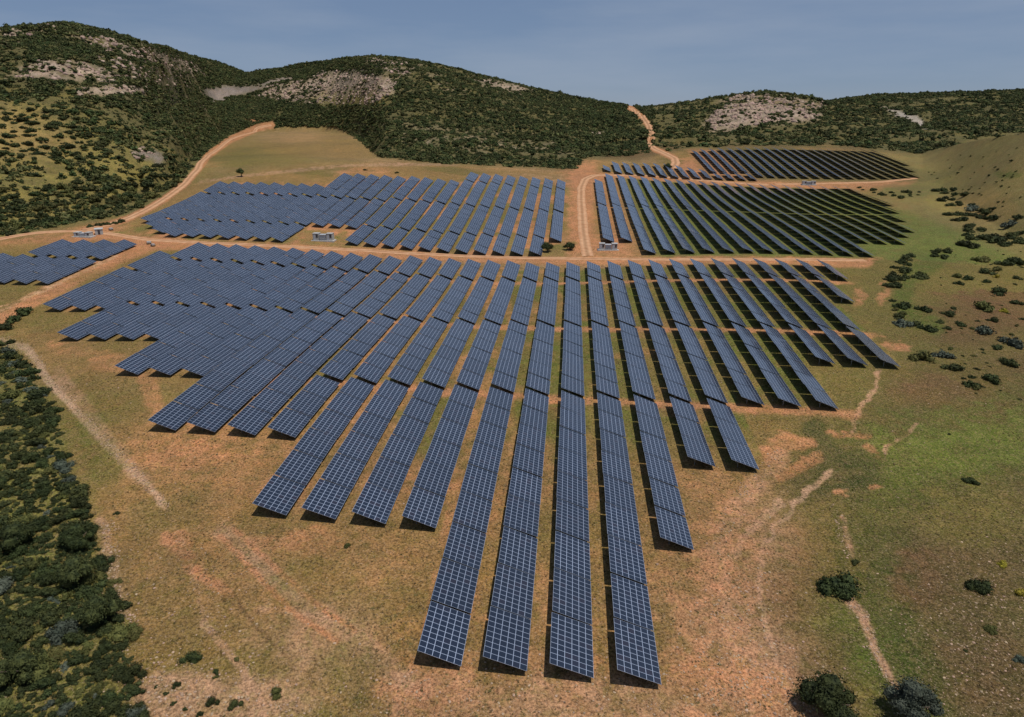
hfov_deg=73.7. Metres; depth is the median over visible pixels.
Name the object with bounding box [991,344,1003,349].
bush
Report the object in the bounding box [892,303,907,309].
bush
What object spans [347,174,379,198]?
solar panel row
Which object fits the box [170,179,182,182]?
bush
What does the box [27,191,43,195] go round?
bush
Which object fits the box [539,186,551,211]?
solar panel row
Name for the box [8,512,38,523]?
bush
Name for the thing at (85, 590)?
bush
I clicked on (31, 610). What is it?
bush
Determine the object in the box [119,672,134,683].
bush
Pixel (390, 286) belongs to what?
solar panel row
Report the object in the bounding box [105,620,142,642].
bush
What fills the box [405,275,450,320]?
solar panel row
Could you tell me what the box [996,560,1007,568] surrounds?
bush
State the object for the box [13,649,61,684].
bush
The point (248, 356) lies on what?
solar panel row
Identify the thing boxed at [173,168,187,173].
bush
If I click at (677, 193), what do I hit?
solar panel row
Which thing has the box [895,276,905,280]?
bush
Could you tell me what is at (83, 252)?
solar panel row
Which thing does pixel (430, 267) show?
solar panel row
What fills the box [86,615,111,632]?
bush
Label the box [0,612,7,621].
bush
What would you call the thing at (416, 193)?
solar panel row
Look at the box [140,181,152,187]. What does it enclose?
bush
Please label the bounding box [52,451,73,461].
bush
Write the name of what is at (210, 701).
bush
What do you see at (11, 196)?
bush
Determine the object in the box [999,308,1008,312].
bush
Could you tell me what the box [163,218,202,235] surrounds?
solar panel row
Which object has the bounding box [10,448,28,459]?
bush
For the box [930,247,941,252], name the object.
bush
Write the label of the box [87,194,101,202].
bush
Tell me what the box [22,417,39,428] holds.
bush
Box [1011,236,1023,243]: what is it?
bush
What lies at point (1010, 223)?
bush
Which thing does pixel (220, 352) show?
solar panel row
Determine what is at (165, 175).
bush
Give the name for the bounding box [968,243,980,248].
bush
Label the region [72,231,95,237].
transformer cabin
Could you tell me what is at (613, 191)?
solar panel row
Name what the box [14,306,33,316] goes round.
bush
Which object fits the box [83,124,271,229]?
dirt road
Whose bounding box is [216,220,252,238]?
solar panel row
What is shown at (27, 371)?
bush
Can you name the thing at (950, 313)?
bush
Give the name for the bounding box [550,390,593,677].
solar panel row
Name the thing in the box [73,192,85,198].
bush
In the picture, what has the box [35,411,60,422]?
bush
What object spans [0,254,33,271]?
solar panel row
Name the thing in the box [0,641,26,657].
bush
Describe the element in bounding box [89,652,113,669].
bush
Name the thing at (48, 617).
bush
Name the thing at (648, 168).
solar panel row
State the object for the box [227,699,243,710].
bush
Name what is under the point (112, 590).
bush
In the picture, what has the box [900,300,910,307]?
bush
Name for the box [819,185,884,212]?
solar panel row
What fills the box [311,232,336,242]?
transformer cabin
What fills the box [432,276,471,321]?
solar panel row
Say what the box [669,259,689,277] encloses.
solar panel row
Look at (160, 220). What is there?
solar panel row
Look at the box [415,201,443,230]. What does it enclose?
solar panel row
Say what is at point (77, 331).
solar panel row
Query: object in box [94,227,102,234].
site hut
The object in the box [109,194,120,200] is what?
bush
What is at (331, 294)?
solar panel row
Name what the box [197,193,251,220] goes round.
solar panel row
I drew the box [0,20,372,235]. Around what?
hillside shrubs
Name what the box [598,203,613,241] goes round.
solar panel row
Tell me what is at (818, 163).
solar panel row
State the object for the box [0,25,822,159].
hill rocks
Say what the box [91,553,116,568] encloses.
bush
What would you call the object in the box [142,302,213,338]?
solar panel row
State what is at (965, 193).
bush
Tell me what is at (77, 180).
bush
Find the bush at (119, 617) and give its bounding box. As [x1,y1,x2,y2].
[110,613,125,622]
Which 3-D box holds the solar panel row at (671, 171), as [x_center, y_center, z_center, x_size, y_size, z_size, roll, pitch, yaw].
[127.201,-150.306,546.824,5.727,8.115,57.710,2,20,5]
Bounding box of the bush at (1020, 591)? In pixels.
[1014,587,1023,597]
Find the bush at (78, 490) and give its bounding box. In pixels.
[66,483,90,498]
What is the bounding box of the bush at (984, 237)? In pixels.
[976,233,992,239]
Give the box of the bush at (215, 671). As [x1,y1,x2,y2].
[213,668,218,674]
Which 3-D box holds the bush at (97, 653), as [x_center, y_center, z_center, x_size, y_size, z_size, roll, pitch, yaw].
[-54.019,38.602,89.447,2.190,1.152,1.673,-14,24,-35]
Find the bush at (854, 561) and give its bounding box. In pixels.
[850,559,858,565]
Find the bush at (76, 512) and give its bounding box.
[66,508,90,519]
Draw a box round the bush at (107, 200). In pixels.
[105,198,114,203]
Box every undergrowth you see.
[0,107,1021,716]
[0,345,97,711]
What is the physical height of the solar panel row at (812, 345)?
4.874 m
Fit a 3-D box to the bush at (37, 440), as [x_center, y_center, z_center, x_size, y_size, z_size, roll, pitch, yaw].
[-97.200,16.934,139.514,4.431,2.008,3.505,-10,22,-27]
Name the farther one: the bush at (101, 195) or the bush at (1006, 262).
the bush at (101, 195)
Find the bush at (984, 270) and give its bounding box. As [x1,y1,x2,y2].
[978,266,997,274]
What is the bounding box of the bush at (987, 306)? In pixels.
[973,299,994,312]
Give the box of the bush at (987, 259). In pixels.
[979,256,990,262]
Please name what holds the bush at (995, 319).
on the ground
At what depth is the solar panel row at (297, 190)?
407.73 m
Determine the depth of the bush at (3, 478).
125.49 m
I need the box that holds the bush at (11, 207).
[4,205,19,209]
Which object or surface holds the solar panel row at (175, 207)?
on the ground
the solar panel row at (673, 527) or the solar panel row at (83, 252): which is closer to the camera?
the solar panel row at (673, 527)
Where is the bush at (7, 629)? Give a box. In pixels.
[0,616,26,638]
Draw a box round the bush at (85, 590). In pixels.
[73,578,108,599]
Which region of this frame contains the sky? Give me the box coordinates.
[0,0,1023,105]
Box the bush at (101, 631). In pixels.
[95,621,113,636]
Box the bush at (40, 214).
[32,210,50,217]
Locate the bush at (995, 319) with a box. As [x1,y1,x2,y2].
[985,316,998,322]
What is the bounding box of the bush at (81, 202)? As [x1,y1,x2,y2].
[76,200,84,205]
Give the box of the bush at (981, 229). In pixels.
[975,226,986,231]
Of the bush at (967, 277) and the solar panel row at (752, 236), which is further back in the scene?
the solar panel row at (752, 236)
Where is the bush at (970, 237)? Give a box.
[965,233,980,240]
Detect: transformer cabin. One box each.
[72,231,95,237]
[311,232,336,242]
[597,242,618,250]
[801,181,816,185]
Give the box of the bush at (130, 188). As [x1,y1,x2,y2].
[126,185,137,191]
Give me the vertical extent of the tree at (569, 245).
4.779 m
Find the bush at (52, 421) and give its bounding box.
[44,416,61,428]
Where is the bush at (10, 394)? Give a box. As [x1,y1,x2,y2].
[0,389,21,399]
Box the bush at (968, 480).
[960,476,981,484]
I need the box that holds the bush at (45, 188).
[40,185,51,191]
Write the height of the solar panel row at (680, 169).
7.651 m
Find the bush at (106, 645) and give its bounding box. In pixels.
[96,639,115,651]
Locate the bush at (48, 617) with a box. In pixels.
[31,606,66,627]
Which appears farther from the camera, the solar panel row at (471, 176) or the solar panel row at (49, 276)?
the solar panel row at (471, 176)
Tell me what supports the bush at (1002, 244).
on the ground
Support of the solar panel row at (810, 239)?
on the ground
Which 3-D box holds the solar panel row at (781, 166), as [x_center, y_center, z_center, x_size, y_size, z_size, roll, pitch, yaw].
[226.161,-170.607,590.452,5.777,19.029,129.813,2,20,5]
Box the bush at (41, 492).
[30,485,52,498]
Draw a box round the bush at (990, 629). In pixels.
[982,623,998,634]
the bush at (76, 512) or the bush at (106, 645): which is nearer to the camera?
the bush at (106, 645)
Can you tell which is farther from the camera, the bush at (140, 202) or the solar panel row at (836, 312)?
the bush at (140, 202)
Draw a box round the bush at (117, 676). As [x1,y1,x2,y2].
[110,666,128,682]
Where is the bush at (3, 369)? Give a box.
[0,364,7,372]
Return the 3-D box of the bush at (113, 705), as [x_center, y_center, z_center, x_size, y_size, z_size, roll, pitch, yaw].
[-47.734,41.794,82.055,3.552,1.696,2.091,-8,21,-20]
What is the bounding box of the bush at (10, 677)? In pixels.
[6,675,17,684]
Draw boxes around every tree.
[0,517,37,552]
[0,646,43,686]
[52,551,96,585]
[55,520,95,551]
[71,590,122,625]
[236,168,243,176]
[541,241,553,251]
[563,242,574,249]
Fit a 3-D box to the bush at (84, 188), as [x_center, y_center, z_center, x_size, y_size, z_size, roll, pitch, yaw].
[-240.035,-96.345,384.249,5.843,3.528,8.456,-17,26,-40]
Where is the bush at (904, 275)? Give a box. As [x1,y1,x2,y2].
[902,273,910,278]
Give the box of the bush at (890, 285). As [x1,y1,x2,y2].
[882,282,895,287]
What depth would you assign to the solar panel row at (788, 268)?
272.89 m
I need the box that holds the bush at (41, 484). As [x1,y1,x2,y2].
[33,478,53,489]
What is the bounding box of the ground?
[0,28,1023,716]
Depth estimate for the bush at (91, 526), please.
112.77 m
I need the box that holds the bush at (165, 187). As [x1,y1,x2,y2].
[160,185,169,189]
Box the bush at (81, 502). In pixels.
[69,495,92,508]
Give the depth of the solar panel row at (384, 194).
417.35 m
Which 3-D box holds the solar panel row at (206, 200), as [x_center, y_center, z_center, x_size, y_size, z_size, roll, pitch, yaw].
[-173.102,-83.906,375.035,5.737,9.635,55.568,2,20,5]
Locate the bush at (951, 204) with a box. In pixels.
[944,202,956,205]
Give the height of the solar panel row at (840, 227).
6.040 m
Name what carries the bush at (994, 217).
on the ground
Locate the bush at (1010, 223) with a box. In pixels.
[999,219,1016,227]
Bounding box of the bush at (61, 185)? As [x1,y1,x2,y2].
[50,181,69,189]
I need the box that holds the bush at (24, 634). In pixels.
[1,626,36,648]
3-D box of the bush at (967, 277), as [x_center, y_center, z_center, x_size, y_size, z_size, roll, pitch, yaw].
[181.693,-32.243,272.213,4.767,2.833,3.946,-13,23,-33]
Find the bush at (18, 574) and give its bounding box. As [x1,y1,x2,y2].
[10,566,30,581]
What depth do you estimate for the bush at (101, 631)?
92.75 m
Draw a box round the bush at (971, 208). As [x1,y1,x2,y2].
[964,204,979,211]
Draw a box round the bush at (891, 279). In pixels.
[882,275,895,281]
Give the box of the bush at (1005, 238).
[991,233,1008,240]
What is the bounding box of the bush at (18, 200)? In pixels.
[11,198,25,203]
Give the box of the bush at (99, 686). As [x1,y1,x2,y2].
[88,680,108,696]
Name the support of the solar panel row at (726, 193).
on the ground
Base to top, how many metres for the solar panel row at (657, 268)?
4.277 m
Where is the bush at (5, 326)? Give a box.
[0,323,14,329]
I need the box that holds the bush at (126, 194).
[115,191,133,196]
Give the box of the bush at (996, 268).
[991,265,1002,270]
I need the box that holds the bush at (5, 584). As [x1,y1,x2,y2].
[0,576,13,595]
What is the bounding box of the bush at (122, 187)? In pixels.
[113,185,126,189]
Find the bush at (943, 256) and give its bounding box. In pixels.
[940,254,948,258]
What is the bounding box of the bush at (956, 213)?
[952,211,964,215]
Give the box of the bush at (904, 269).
[897,266,912,273]
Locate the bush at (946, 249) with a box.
[942,247,952,251]
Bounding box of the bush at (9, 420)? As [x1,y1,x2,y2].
[0,415,30,424]
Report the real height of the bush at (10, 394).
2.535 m
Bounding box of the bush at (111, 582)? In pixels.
[106,578,123,586]
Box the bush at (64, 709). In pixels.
[55,701,75,716]
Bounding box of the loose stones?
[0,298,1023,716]
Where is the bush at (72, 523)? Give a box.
[56,518,86,531]
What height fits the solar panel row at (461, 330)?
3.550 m
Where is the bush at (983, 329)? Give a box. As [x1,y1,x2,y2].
[975,325,997,334]
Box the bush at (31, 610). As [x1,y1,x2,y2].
[19,601,50,617]
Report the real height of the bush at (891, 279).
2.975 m
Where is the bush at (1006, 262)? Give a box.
[992,260,1014,265]
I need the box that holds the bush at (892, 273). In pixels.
[885,271,900,278]
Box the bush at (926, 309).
[914,305,932,312]
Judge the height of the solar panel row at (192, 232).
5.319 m
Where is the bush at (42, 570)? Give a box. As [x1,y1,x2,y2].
[31,562,62,578]
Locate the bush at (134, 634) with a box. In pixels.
[126,625,145,641]
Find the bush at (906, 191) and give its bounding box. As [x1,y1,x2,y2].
[900,189,912,192]
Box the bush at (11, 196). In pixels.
[6,193,18,198]
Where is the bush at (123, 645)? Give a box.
[111,639,130,651]
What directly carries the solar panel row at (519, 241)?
on the ground
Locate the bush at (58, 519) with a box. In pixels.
[44,515,66,525]
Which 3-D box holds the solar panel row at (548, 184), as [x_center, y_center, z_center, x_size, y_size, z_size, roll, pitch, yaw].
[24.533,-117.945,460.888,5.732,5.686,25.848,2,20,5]
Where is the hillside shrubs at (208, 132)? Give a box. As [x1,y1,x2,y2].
[19,20,318,161]
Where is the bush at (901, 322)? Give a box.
[892,318,914,327]
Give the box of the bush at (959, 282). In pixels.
[952,281,964,284]
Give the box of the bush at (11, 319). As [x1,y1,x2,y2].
[5,313,21,324]
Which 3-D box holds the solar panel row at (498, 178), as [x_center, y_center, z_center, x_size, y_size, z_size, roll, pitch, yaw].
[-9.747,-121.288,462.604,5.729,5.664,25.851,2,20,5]
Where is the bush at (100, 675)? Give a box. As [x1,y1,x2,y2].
[89,670,108,681]
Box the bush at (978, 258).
[970,256,985,261]
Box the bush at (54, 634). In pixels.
[44,617,80,646]
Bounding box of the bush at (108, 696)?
[100,689,125,706]
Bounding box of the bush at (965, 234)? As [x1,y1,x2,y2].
[961,232,974,236]
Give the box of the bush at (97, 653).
[91,649,109,659]
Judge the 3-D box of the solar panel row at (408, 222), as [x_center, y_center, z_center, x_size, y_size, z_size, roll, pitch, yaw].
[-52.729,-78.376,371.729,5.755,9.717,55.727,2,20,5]
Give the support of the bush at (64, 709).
on the ground
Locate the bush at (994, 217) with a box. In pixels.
[988,214,998,219]
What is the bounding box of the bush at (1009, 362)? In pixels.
[997,356,1020,367]
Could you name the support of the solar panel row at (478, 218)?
on the ground
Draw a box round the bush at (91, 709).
[67,697,104,716]
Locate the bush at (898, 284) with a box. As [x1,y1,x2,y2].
[892,281,902,287]
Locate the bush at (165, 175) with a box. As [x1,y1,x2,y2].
[161,172,170,177]
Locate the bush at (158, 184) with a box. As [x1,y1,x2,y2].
[153,183,163,188]
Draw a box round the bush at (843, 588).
[816,570,862,601]
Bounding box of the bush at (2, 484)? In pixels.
[0,480,6,489]
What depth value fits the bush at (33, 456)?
132.76 m
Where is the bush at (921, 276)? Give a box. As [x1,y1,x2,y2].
[910,272,929,279]
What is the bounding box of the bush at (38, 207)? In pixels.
[32,203,51,210]
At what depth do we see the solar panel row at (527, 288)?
241.73 m
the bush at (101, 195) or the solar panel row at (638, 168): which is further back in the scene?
the solar panel row at (638, 168)
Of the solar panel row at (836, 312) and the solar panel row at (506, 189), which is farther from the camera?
the solar panel row at (506, 189)
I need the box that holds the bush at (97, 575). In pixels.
[77,570,106,585]
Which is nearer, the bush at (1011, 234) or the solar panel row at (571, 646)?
the solar panel row at (571, 646)
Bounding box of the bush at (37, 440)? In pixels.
[25,436,48,445]
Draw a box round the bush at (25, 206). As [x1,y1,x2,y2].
[16,204,27,208]
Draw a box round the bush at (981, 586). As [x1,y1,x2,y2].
[963,578,994,594]
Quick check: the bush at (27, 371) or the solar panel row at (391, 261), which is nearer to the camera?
the bush at (27, 371)
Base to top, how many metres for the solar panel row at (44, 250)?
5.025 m
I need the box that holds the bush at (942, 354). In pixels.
[930,348,956,358]
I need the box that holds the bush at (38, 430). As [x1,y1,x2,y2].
[28,422,57,437]
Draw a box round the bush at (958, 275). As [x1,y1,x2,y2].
[952,273,961,277]
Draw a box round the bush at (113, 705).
[98,697,131,716]
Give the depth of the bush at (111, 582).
101.66 m
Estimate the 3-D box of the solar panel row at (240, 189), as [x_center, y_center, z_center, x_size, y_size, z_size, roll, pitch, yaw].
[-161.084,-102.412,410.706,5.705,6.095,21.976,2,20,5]
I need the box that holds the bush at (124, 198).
[120,196,131,201]
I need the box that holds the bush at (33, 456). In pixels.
[19,448,46,463]
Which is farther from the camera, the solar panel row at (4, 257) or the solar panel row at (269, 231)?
the solar panel row at (269, 231)
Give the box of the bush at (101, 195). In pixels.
[94,192,104,198]
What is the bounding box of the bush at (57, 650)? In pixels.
[47,644,66,656]
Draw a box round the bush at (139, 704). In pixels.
[123,700,144,716]
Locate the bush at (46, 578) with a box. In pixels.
[34,572,57,586]
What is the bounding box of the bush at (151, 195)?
[143,191,161,198]
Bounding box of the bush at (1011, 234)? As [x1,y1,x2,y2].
[1004,232,1018,237]
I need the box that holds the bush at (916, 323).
[913,319,921,327]
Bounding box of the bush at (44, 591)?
[34,585,60,596]
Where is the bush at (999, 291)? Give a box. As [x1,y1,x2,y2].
[991,285,1006,295]
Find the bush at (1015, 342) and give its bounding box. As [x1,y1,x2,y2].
[996,336,1023,349]
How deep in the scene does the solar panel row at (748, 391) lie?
182.75 m
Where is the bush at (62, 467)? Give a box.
[51,459,77,474]
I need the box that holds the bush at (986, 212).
[980,209,991,214]
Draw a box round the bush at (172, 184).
[167,181,177,187]
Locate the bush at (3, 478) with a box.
[0,476,8,482]
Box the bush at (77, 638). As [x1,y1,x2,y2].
[61,631,84,645]
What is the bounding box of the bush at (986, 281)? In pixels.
[981,279,991,282]
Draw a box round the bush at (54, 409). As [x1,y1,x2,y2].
[43,405,64,412]
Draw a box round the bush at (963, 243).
[955,239,974,247]
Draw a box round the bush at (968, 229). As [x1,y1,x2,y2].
[962,226,974,232]
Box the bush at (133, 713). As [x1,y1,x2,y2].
[125,704,147,716]
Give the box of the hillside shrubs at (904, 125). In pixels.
[548,88,1023,162]
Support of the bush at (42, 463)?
on the ground
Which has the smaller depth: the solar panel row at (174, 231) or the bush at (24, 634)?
the bush at (24, 634)
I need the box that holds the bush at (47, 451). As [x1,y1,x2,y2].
[41,447,54,456]
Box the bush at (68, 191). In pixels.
[61,189,73,193]
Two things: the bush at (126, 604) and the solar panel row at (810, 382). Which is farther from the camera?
the solar panel row at (810, 382)
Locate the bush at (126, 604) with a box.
[102,591,132,610]
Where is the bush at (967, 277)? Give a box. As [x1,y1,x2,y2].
[961,274,974,280]
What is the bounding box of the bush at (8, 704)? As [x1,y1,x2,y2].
[0,695,15,714]
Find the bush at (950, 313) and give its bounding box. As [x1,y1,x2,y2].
[938,309,955,316]
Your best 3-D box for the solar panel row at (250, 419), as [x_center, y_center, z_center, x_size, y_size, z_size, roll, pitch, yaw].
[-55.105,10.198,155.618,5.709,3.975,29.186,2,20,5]
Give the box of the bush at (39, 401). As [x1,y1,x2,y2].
[28,397,47,405]
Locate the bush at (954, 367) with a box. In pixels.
[940,363,965,370]
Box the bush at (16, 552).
[6,543,37,559]
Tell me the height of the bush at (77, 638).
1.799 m
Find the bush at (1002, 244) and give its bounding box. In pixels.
[997,241,1009,246]
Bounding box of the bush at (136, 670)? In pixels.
[123,661,148,678]
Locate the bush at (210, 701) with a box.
[204,695,220,706]
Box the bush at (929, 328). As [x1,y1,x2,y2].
[917,324,938,332]
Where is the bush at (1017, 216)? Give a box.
[1011,214,1023,218]
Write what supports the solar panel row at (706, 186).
on the ground
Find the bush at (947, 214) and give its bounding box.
[942,212,953,215]
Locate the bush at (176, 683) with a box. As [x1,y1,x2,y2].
[171,681,181,689]
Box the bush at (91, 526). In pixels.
[84,522,99,532]
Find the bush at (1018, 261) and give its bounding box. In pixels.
[1005,257,1023,264]
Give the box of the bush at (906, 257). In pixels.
[900,253,912,260]
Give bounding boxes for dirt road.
[0,230,866,261]
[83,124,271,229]
[577,174,768,255]
[629,107,679,168]
[774,177,917,184]
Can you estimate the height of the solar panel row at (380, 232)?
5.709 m
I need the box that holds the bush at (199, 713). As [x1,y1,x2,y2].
[196,710,204,716]
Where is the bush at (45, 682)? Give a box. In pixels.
[27,676,58,690]
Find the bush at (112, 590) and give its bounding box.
[104,588,119,596]
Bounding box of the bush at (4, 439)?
[0,434,13,443]
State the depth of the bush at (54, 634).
91.95 m
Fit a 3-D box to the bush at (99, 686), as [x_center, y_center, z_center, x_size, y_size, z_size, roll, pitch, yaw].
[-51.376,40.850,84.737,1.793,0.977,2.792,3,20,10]
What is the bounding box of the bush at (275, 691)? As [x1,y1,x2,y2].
[270,686,281,699]
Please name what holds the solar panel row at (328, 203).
on the ground
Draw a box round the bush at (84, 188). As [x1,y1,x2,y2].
[81,185,89,190]
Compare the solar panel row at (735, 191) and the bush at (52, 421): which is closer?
the bush at (52, 421)
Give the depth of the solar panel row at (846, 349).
196.69 m
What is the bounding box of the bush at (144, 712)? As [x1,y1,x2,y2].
[136,708,151,716]
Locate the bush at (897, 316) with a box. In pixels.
[893,311,904,319]
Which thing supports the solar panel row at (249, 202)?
on the ground
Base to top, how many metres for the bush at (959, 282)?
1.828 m
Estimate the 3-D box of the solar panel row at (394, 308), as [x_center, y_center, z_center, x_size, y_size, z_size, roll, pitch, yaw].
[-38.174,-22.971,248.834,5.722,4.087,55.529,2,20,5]
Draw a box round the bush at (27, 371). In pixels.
[12,366,41,375]
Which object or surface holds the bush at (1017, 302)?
on the ground
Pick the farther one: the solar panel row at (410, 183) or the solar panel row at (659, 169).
the solar panel row at (659, 169)
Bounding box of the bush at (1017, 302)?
[1009,299,1023,304]
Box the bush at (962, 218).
[958,215,968,220]
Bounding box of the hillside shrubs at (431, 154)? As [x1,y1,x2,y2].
[212,53,654,169]
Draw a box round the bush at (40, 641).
[29,635,50,648]
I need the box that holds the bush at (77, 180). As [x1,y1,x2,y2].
[70,178,83,183]
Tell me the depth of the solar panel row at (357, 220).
366.40 m
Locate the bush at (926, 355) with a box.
[907,350,935,363]
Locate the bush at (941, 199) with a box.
[936,197,946,201]
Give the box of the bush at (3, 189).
[0,187,6,192]
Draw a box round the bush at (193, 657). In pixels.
[177,650,203,664]
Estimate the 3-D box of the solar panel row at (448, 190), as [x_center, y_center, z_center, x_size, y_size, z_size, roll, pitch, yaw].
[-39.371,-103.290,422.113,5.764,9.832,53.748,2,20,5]
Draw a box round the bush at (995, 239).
[986,235,1004,243]
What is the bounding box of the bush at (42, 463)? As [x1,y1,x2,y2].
[34,458,49,468]
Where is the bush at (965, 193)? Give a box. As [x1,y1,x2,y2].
[959,191,969,195]
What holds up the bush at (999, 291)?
on the ground
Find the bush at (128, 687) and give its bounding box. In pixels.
[121,679,142,692]
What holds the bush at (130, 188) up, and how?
on the ground
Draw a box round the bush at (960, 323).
[954,320,966,326]
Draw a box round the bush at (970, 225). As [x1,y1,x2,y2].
[962,223,974,228]
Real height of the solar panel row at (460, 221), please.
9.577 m
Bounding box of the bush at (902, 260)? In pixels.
[893,258,907,263]
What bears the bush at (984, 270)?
on the ground
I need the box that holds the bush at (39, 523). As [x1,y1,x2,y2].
[29,517,52,531]
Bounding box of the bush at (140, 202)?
[134,200,144,205]
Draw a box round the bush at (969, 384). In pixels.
[961,380,980,387]
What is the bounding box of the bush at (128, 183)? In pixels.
[123,181,137,186]
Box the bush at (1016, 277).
[1012,275,1023,279]
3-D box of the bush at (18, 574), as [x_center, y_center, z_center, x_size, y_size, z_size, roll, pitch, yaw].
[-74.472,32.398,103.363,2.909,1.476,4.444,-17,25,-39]
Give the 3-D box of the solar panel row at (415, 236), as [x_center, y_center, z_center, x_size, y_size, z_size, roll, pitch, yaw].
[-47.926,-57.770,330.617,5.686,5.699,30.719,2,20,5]
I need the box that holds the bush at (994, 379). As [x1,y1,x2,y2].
[981,373,1001,384]
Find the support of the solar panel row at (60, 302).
on the ground
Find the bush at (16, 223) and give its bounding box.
[9,219,24,228]
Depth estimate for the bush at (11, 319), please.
218.89 m
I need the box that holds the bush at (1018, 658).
[1011,653,1023,662]
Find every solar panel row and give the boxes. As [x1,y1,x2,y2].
[0,253,12,262]
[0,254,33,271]
[0,255,52,282]
[11,256,72,283]
[29,239,71,255]
[33,256,96,283]
[43,267,135,310]
[48,239,92,256]
[57,301,135,339]
[67,239,113,257]
[67,257,178,309]
[86,301,161,338]
[88,239,136,259]
[92,258,198,309]
[114,302,187,339]
[115,304,238,373]
[127,251,171,269]
[127,258,220,304]
[141,192,208,221]
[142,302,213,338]
[145,217,170,226]
[147,305,264,374]
[148,369,238,429]
[151,259,241,304]
[152,218,186,232]
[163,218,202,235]
[165,192,223,219]
[171,242,208,260]
[176,261,261,305]
[180,307,290,375]
[181,192,238,219]
[181,219,219,236]
[188,370,271,431]
[191,243,227,260]
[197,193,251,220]
[199,219,235,237]
[201,262,282,306]
[203,181,227,193]
[212,244,247,261]
[213,193,266,220]
[214,308,316,377]
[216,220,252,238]
[218,181,241,193]
[226,264,303,307]
[227,373,303,434]
[230,193,281,221]
[232,182,254,193]
[232,245,266,262]
[234,221,270,238]
[246,182,268,194]
[246,194,295,222]
[250,310,341,379]
[251,265,324,309]
[252,221,287,239]
[252,247,285,263]
[252,377,373,514]
[260,182,282,194]
[262,194,310,223]
[268,375,339,436]
[270,222,303,240]
[272,248,305,265]
[275,183,296,195]
[277,267,344,311]
[279,195,325,223]
[282,312,368,381]
[288,183,310,195]
[293,249,324,267]
[296,195,339,224]
[301,379,408,518]
[302,269,366,312]
[303,184,324,196]
[312,196,354,225]
[313,251,343,268]
[317,173,352,196]
[319,314,394,379]
[328,271,386,314]
[329,197,368,226]
[332,173,365,197]
[334,252,362,270]
[345,198,383,228]
[345,224,374,244]
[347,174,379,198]
[352,382,442,523]
[353,272,408,316]
[354,316,420,382]
[355,254,381,271]
[361,175,392,199]
[363,226,390,245]
[365,197,399,226]
[376,176,405,200]
[376,256,401,273]
[380,274,429,318]
[381,199,414,228]
[382,227,407,246]
[387,317,446,384]
[393,176,419,199]
[396,255,422,275]
[398,200,429,229]
[400,229,424,248]
[402,384,477,527]
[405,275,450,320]
[407,177,433,200]
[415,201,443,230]
[417,257,441,276]
[417,387,512,665]
[418,230,441,249]
[421,179,445,201]
[422,319,473,386]
[432,202,458,232]
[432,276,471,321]
[436,180,458,203]
[437,231,458,251]
[439,258,460,277]
[448,203,473,233]
[451,180,472,204]
[455,232,475,252]
[457,319,500,389]
[458,277,493,322]
[460,259,480,278]
[465,181,485,205]
[466,172,478,181]
[466,205,488,234]
[474,233,492,253]
[479,173,490,182]
[480,182,498,207]
[481,260,499,279]
[482,206,503,235]
[483,388,548,670]
[484,277,514,323]
[491,320,527,391]
[492,174,502,183]
[492,234,509,254]
[495,183,512,207]
[499,207,518,236]
[502,260,519,280]
[505,175,515,185]
[509,184,525,209]
[511,235,526,254]
[511,278,536,324]
[516,208,532,237]
[517,176,527,186]
[523,262,539,280]
[524,185,538,210]
[526,321,554,393]
[529,235,543,255]
[530,177,540,187]
[533,209,548,237]
[537,277,557,324]
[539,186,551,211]
[543,178,552,188]
[545,262,559,280]
[550,210,562,241]
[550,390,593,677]
[554,187,564,211]
[556,179,565,189]
[561,321,583,395]
[564,277,581,325]
[566,262,579,280]
[587,261,601,279]
[588,277,608,325]
[591,321,619,397]
[594,179,606,204]
[597,392,660,684]
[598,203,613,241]
[605,173,620,205]
[607,261,623,278]
[610,276,635,325]
[612,162,622,173]
[612,203,631,241]
[617,175,634,206]
[619,321,655,399]
[622,162,632,173]
[627,204,655,253]
[628,175,649,206]
[628,260,645,278]
[632,162,644,174]
[632,275,662,325]
[633,394,693,549]
[640,176,663,206]
[641,204,674,252]
[642,162,655,175]
[647,322,691,401]
[648,259,667,277]
[652,178,677,207]
[653,163,666,176]
[655,275,690,325]
[656,205,694,252]
[663,163,678,177]
[663,178,692,208]
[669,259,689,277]
[670,205,714,252]
[670,397,715,466]
[675,165,689,177]
[675,179,706,208]
[675,322,727,402]
[677,274,718,326]
[685,206,734,252]
[687,167,700,178]
[687,180,722,209]
[690,258,711,276]
[692,150,716,172]
[699,169,712,179]
[699,181,735,209]
[700,149,726,172]
[700,274,746,326]
[701,207,753,251]
[703,322,763,404]
[707,398,758,469]
[710,149,737,172]
[710,181,751,210]
[711,258,734,276]
[715,207,774,252]
[718,148,748,172]
[722,273,774,326]
[724,183,765,210]
[726,147,763,176]
[729,207,793,252]
[731,322,801,406]
[732,258,756,276]
[735,183,781,211]
[737,148,775,177]
[745,147,786,177]
[745,208,812,252]
[745,273,802,327]
[746,183,790,209]
[753,258,780,277]
[754,147,797,177]
[759,184,809,211]
[759,208,833,253]
[760,323,837,408]
[763,147,808,177]
[769,274,831,328]
[772,185,823,211]
[774,148,819,177]
[774,258,801,277]
[775,209,853,254]
[781,147,832,178]
[784,185,835,210]
[789,209,873,255]
[789,324,834,363]
[790,147,841,177]
[792,274,859,329]
[795,185,854,212]
[796,259,824,277]
[800,148,850,178]
[806,210,867,241]
[807,147,864,177]
[807,185,862,210]
[815,275,853,301]
[817,324,866,364]
[818,148,875,177]
[818,260,847,278]
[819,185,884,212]
[820,210,887,242]
[827,149,884,176]
[831,185,897,211]
[837,211,904,242]
[846,326,899,366]
[854,213,909,236]

